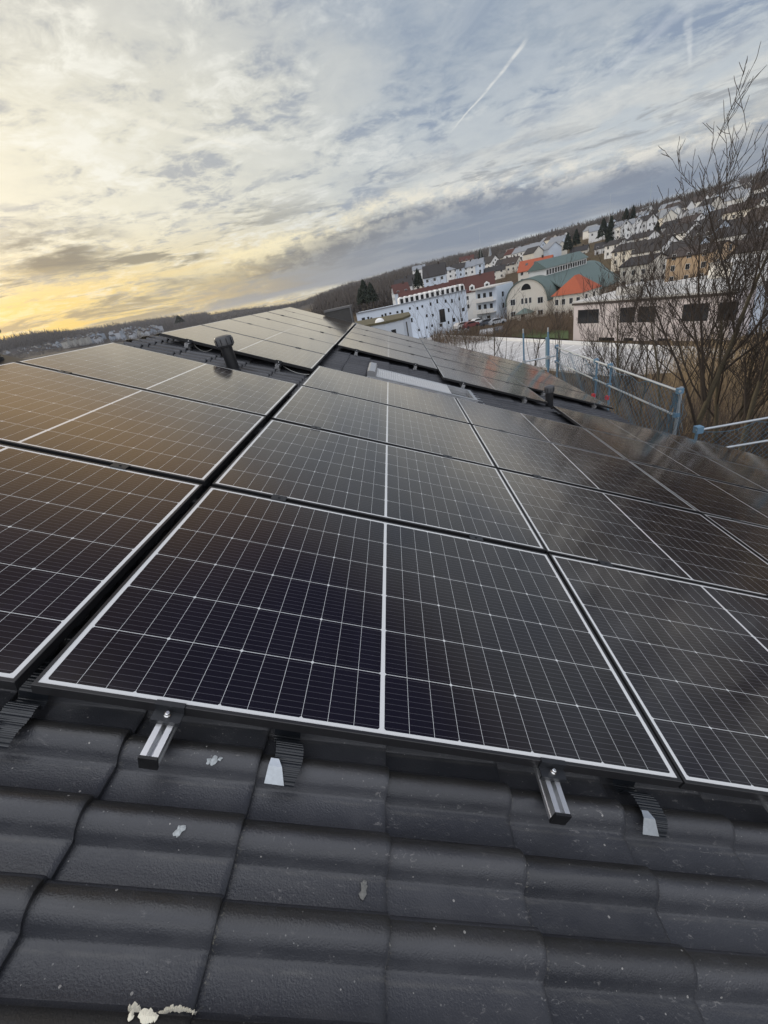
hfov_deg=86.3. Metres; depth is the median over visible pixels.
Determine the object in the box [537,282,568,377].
bare tree
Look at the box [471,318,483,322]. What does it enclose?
parked car
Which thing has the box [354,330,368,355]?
mounting rail
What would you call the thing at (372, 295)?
conifer
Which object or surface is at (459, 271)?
house
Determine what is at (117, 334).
house
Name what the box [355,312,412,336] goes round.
wing
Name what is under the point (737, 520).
mounting rail
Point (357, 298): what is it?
conifer
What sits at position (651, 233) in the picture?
house
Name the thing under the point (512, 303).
window
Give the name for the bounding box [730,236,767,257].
house
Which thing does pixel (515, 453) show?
solar module
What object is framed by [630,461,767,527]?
solar module
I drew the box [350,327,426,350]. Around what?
solar module
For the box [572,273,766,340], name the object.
flat building
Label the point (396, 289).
house
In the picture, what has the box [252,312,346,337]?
solar module
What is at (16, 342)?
woods
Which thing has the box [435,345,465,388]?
mounting rail
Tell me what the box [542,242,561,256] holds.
house
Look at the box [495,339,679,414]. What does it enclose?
thin twigs
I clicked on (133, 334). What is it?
house
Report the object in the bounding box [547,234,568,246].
house
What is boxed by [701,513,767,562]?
solar module
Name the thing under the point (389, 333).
solar module
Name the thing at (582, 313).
window
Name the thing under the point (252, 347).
solar module
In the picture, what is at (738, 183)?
house
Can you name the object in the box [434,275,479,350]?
bare tree
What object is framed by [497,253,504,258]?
house
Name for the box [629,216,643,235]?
house
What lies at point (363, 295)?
conifer
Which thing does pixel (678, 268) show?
house
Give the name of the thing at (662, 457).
solar module
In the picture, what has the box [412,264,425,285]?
house
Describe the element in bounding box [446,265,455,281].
house
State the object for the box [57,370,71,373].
mounting rail
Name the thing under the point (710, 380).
bare tree
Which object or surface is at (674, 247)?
house
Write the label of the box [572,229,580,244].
conifer
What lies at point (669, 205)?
house
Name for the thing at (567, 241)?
conifer
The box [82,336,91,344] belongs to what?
house
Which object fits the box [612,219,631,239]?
house
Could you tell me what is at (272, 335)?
solar module
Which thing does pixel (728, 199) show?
house
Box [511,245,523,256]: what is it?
house
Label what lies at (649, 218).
house
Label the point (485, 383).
solar module
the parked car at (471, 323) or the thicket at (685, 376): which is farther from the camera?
the parked car at (471, 323)
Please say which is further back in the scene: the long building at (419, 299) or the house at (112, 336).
the house at (112, 336)
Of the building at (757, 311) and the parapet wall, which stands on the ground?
the building at (757, 311)
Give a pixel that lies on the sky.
(158, 158)
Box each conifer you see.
[175,315,184,323]
[356,289,365,307]
[358,279,370,307]
[366,282,379,306]
[413,268,423,287]
[562,233,572,253]
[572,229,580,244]
[595,218,607,241]
[604,215,614,242]
[622,208,629,220]
[629,205,635,218]
[655,221,660,232]
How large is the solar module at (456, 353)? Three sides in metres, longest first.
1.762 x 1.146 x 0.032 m
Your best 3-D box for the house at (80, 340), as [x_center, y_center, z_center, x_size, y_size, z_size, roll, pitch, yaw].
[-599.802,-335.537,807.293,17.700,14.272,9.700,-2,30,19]
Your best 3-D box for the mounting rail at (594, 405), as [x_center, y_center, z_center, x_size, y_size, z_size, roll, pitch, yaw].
[4.023,-3.132,9.860,0.072,0.146,4.808,12,28,-6]
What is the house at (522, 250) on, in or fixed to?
on the ground
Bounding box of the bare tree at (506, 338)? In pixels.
[490,295,520,359]
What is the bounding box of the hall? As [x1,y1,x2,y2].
[505,251,618,319]
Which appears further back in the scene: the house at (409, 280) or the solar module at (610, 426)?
the house at (409, 280)
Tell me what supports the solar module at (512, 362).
attached to the mounting rail at (594, 405)
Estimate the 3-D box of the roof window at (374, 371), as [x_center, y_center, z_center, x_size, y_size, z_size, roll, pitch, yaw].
[0.583,-1.850,6.010,1.800,0.197,0.830,12,28,-5]
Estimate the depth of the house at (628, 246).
162.19 m
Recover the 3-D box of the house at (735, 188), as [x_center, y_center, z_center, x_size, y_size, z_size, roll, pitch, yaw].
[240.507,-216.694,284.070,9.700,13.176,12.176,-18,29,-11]
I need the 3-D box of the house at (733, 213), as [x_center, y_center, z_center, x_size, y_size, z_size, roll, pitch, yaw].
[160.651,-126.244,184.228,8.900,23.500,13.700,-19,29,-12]
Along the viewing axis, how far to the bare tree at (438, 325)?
41.27 m
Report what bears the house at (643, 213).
on the ground
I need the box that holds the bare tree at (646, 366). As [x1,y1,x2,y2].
[578,263,709,423]
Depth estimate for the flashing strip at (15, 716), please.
1.02 m
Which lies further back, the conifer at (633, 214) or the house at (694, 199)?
the house at (694, 199)
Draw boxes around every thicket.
[590,378,767,459]
[633,321,767,414]
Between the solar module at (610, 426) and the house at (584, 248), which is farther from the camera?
the house at (584, 248)
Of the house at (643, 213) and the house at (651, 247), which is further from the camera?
the house at (643, 213)
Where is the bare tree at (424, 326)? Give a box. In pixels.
[409,306,438,340]
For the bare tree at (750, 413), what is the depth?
11.95 m
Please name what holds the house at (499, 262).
on the ground
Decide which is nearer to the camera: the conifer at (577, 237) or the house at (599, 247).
the house at (599, 247)
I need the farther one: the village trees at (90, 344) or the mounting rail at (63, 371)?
the village trees at (90, 344)
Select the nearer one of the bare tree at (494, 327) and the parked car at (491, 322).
the bare tree at (494, 327)
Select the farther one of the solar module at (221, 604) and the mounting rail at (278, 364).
the mounting rail at (278, 364)
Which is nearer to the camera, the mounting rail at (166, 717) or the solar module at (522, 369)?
the mounting rail at (166, 717)
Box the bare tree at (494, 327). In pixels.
[452,288,524,355]
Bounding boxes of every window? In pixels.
[367,362,483,403]
[439,309,445,322]
[510,299,514,305]
[537,296,542,303]
[578,309,598,323]
[619,307,634,322]
[638,306,654,321]
[682,303,708,320]
[718,302,738,319]
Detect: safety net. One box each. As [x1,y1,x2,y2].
[555,350,686,435]
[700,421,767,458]
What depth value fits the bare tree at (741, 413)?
16.48 m
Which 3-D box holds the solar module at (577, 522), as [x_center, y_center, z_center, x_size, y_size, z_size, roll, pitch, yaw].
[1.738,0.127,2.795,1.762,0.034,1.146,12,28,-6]
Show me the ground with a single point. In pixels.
(570, 336)
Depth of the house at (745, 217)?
145.98 m
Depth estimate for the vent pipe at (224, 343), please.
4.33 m
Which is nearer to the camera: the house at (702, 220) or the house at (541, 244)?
the house at (702, 220)
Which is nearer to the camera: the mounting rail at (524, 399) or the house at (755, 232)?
the mounting rail at (524, 399)
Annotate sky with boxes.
[0,0,767,338]
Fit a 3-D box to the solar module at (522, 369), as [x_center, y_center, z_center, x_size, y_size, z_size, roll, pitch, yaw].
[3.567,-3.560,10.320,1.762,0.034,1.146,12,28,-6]
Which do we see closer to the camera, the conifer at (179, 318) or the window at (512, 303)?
the window at (512, 303)
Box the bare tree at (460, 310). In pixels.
[422,264,487,350]
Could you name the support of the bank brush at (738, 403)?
on the ground
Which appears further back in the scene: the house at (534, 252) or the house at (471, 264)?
the house at (534, 252)
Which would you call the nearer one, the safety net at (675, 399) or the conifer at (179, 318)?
the safety net at (675, 399)
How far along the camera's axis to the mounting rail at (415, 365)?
7.05 m
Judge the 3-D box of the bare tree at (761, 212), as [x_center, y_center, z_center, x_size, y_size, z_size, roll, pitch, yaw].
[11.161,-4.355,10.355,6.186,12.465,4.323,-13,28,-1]
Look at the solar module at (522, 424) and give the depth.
4.76 m
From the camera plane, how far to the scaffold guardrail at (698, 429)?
7.27 m
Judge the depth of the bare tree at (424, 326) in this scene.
46.29 m
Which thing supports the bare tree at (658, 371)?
on the ground
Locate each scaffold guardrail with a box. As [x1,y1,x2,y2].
[522,327,554,372]
[554,344,684,434]
[693,417,767,447]
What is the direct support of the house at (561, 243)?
on the ground
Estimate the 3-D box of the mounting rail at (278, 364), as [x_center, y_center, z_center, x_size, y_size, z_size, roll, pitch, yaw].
[-1.206,-3.398,7.900,0.072,0.146,7.152,12,28,-5]
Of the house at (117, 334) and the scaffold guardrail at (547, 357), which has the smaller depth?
the scaffold guardrail at (547, 357)
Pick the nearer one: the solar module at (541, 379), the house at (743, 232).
the solar module at (541, 379)
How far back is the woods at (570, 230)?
475.30 m
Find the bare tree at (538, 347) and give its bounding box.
[491,243,575,365]
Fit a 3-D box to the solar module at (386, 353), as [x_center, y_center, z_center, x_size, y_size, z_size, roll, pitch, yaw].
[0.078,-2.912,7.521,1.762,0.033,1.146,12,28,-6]
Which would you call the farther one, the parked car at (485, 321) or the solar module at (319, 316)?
the parked car at (485, 321)
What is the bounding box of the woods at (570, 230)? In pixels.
[449,169,767,266]
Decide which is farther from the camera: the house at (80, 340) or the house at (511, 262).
the house at (80, 340)
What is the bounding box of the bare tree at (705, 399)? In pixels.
[590,42,767,439]
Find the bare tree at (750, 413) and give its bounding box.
[712,146,767,453]
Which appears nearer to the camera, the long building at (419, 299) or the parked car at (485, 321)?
the parked car at (485, 321)
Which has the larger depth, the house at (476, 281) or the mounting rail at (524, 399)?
the house at (476, 281)
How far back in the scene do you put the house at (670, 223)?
233.43 m
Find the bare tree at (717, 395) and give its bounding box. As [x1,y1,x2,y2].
[613,190,767,443]
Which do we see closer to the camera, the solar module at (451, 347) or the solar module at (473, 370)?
the solar module at (473, 370)
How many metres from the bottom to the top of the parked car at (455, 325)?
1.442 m
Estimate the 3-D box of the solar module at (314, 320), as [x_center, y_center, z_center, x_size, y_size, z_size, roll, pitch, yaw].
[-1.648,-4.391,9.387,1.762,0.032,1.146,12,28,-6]
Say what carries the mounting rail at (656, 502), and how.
attached to the roof at (202, 874)
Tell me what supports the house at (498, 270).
on the ground
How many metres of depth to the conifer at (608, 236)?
224.33 m
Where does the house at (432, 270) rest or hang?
on the ground
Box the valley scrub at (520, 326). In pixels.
[427,306,573,345]
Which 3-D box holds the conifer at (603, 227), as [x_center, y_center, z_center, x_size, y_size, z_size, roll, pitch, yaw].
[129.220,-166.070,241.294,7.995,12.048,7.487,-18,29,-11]
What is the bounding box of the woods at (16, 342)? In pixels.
[0,311,218,351]
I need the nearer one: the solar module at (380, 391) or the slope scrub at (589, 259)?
the solar module at (380, 391)
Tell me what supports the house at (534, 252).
on the ground
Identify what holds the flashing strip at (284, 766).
on the roof at (202, 874)
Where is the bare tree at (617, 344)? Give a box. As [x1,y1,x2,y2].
[577,210,674,414]
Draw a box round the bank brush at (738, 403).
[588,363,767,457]
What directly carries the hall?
on the ground
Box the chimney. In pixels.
[324,304,357,326]
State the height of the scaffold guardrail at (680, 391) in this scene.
2.460 m
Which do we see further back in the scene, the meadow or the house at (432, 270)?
the house at (432, 270)
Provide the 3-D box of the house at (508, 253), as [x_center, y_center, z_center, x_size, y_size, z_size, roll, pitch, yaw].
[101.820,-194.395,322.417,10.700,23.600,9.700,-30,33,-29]
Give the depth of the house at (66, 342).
794.17 m
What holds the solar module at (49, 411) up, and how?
attached to the mounting rail at (63, 371)
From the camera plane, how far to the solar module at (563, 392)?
8.12 m
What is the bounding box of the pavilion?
[551,274,600,316]
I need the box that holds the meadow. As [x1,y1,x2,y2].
[512,329,567,338]
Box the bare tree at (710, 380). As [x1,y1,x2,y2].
[666,243,767,426]
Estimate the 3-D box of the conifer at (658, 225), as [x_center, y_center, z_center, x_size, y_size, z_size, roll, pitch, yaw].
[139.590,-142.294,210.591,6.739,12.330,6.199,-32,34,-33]
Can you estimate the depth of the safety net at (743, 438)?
7.36 m
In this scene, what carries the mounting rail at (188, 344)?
attached to the roof at (202, 874)
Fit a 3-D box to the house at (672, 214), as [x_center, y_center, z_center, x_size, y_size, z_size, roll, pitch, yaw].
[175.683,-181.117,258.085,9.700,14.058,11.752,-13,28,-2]
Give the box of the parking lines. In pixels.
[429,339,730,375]
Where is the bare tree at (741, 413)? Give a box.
[679,190,767,434]
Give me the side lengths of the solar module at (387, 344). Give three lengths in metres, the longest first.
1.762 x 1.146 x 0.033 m
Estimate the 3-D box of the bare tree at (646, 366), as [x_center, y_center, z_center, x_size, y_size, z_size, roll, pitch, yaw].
[14.103,-8.112,22.990,5.849,9.881,3.240,10,35,35]
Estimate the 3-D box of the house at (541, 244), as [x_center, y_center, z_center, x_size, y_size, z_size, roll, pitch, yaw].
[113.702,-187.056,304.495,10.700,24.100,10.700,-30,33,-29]
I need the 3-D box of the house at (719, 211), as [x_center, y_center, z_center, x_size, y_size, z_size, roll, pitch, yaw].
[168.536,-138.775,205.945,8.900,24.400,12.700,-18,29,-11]
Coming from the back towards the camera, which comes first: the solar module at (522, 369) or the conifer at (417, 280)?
the conifer at (417, 280)
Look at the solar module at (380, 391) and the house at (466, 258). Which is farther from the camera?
the house at (466, 258)
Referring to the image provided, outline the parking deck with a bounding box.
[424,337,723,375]
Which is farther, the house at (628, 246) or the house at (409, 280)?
the house at (409, 280)
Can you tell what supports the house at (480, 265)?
on the ground
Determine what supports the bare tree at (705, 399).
on the ground
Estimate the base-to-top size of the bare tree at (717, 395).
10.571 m
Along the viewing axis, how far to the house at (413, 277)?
232.52 m
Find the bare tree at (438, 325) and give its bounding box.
[418,293,466,347]
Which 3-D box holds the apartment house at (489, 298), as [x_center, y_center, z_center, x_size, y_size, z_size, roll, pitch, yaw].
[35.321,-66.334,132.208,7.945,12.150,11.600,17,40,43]
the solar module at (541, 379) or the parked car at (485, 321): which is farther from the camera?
the parked car at (485, 321)
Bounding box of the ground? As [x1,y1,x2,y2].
[0,237,767,429]
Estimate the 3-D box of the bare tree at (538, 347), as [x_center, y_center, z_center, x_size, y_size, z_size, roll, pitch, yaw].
[12.717,-14.311,34.948,5.780,13.763,5.635,17,39,42]
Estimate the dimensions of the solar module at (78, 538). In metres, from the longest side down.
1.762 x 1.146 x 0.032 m
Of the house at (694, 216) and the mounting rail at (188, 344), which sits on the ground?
the house at (694, 216)
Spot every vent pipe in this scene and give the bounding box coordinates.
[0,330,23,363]
[214,334,254,373]
[544,385,556,411]
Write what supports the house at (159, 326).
on the ground
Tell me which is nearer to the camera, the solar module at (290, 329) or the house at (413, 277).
the solar module at (290, 329)
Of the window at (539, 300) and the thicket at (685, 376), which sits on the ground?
the thicket at (685, 376)
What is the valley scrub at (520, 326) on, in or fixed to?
on the ground
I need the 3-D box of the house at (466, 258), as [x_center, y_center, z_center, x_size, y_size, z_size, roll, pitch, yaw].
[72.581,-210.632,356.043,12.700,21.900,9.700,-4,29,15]
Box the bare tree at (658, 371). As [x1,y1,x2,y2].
[611,214,766,430]
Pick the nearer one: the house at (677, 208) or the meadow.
the meadow
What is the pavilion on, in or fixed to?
on the ground
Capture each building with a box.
[356,279,467,338]
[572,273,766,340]
[664,275,707,282]
[707,252,766,278]
[748,282,767,332]
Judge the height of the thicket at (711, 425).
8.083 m
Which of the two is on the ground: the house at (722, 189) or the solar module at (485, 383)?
the house at (722, 189)
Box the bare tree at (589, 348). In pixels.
[568,255,639,398]
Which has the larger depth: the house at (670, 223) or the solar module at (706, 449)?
the house at (670, 223)
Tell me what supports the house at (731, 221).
on the ground
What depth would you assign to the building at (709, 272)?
75.72 m
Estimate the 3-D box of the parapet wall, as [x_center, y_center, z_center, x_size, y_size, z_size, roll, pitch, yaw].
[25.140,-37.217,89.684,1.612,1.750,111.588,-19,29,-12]
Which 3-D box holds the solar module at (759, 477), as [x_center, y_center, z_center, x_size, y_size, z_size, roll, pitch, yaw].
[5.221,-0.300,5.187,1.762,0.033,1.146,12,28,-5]
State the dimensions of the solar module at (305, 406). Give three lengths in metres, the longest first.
1.762 x 1.146 x 0.034 m
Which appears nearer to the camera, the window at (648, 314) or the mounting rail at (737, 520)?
the mounting rail at (737, 520)
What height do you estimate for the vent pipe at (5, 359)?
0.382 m
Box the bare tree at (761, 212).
[745,182,767,251]
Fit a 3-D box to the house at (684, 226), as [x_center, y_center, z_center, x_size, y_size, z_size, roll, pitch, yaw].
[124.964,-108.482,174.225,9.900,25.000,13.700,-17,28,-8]
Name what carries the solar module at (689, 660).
attached to the mounting rail at (763, 803)
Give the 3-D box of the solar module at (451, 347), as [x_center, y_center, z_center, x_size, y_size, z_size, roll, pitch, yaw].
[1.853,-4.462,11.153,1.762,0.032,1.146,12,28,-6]
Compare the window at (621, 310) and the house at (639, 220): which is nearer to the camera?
the window at (621, 310)
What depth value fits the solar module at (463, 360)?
9.04 m
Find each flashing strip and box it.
[0,637,71,748]
[264,729,303,786]
[612,779,667,837]
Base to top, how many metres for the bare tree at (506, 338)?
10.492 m
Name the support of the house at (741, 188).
on the ground
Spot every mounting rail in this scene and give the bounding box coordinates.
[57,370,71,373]
[110,403,217,469]
[138,391,337,769]
[184,312,294,350]
[275,322,335,370]
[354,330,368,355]
[407,340,417,369]
[430,414,571,824]
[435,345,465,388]
[472,354,526,403]
[498,429,767,811]
[537,370,596,407]
[590,450,767,597]
[604,432,742,522]
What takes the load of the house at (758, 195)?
on the ground
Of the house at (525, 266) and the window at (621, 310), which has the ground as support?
the house at (525, 266)
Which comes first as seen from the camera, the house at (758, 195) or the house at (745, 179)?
the house at (758, 195)
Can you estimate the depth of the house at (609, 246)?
200.90 m
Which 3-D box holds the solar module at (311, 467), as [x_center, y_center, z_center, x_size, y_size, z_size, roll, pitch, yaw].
[0.012,-0.229,2.623,1.762,0.032,1.146,11,28,-5]
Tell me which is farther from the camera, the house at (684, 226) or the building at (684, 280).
the house at (684, 226)
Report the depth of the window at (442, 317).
115.30 m
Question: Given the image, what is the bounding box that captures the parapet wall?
[433,334,758,354]
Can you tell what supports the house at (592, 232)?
on the ground
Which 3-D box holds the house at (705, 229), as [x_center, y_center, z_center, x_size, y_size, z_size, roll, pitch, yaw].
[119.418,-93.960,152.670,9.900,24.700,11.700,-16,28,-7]
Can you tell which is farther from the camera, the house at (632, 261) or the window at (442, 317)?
the house at (632, 261)
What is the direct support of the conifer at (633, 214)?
on the ground
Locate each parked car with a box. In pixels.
[453,322,464,329]
[462,321,478,328]
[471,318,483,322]
[478,318,490,325]
[487,318,505,325]
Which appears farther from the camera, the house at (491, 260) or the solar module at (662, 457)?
the house at (491, 260)
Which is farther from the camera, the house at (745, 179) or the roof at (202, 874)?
the house at (745, 179)
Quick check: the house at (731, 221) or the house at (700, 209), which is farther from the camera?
the house at (700, 209)
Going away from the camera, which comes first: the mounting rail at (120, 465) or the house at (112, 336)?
the mounting rail at (120, 465)
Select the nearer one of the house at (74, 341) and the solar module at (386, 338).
the solar module at (386, 338)
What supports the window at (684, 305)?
in the flat building at (580, 310)
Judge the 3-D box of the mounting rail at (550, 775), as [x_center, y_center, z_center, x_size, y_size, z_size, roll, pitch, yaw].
[0.489,-0.390,3.174,0.072,0.082,4.854,12,28,-5]
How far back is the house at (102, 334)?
918.12 m
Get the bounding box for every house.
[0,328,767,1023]
[60,340,71,347]
[69,338,78,346]
[75,337,85,345]
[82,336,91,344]
[97,332,105,338]
[109,334,116,341]
[113,331,121,338]
[128,332,136,338]
[155,324,163,331]
[391,281,410,304]
[394,276,413,289]
[404,273,421,289]
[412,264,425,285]
[422,261,446,286]
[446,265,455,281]
[448,271,494,319]
[450,262,465,278]
[459,254,473,262]
[464,260,475,276]
[466,257,484,273]
[471,281,512,318]
[484,254,499,267]
[490,263,505,279]
[495,257,510,265]
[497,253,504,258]
[502,256,522,273]
[504,247,518,257]
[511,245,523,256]
[517,255,553,280]
[519,243,531,259]
[522,246,543,260]
[527,241,545,248]
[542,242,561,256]
[544,234,556,243]
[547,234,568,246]
[557,241,566,254]
[569,244,589,252]
[583,224,597,239]
[588,223,607,242]
[593,241,606,254]
[604,237,626,258]
[611,239,645,271]
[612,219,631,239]
[618,251,667,284]
[626,229,660,242]
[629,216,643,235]
[630,234,679,256]
[636,210,649,215]
[641,213,657,231]
[656,209,676,225]
[659,220,701,240]
[660,206,682,218]
[660,218,680,231]
[664,201,683,208]
[664,240,738,281]
[665,235,709,254]
[674,200,694,209]
[676,212,705,224]
[683,219,732,239]
[684,204,715,215]
[691,194,709,207]
[696,196,722,209]
[699,215,722,222]
[704,205,729,218]
[711,219,767,241]
[716,185,733,195]
[721,185,744,193]
[721,187,743,198]
[722,188,753,207]
[722,197,767,219]
[723,182,740,187]
[728,217,743,224]
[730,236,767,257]
[738,206,767,224]
[739,176,754,188]
[741,228,767,239]
[744,191,767,201]
[752,180,767,193]
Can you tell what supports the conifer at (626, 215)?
on the ground
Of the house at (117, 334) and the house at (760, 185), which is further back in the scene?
the house at (117, 334)
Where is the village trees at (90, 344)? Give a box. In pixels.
[0,316,241,358]
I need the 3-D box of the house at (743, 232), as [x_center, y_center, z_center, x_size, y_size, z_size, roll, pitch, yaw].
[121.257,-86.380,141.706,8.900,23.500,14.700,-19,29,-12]
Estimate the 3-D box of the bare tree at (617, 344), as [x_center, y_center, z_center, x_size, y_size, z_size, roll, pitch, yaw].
[11.811,-8.220,20.775,4.061,11.836,3.272,-3,30,17]
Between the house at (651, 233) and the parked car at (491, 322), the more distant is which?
the house at (651, 233)
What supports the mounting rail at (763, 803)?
attached to the roof at (202, 874)
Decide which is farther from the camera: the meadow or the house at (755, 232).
the house at (755, 232)
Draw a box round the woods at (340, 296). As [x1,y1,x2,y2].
[190,253,463,325]
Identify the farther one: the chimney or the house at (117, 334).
the house at (117, 334)
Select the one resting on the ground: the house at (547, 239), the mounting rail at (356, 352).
the house at (547, 239)
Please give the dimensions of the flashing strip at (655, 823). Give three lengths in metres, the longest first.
0.318 x 0.092 x 0.056 m
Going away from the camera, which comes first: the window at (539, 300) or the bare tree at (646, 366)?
the bare tree at (646, 366)
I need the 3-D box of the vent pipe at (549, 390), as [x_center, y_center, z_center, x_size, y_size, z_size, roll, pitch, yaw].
[2.735,-1.822,6.725,0.349,0.512,0.300,-9,28,6]
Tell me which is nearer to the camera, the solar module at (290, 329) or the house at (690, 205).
the solar module at (290, 329)
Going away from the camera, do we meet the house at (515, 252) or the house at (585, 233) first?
the house at (515, 252)
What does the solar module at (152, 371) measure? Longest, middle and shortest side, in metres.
1.762 x 1.146 x 0.034 m
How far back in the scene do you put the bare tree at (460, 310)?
37.20 m
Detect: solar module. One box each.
[0,362,265,486]
[0,444,201,690]
[16,342,296,419]
[31,486,682,787]
[159,325,324,370]
[201,319,334,356]
[212,419,545,552]
[232,315,341,345]
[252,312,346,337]
[267,309,351,332]
[272,385,495,467]
[282,307,354,327]
[302,366,469,423]
[337,338,437,370]
[344,332,431,358]
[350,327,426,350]
[354,324,422,343]
[419,338,485,357]
[422,342,496,365]
[426,348,509,374]
[431,356,525,386]
[436,365,547,403]
[456,398,626,459]
[471,425,698,512]
[479,352,549,373]
[488,358,564,381]
[498,469,767,596]
[499,366,586,393]
[511,375,612,408]
[548,554,767,801]
[552,406,699,454]
[584,428,767,492]
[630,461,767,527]
[655,430,767,470]
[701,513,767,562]
[705,456,767,489]
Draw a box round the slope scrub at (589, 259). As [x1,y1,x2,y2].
[494,187,747,319]
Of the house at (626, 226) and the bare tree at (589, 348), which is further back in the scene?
the house at (626, 226)
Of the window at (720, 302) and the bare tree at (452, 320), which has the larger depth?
the window at (720, 302)
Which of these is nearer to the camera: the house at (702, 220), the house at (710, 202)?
the house at (702, 220)
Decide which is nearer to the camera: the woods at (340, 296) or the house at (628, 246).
the house at (628, 246)

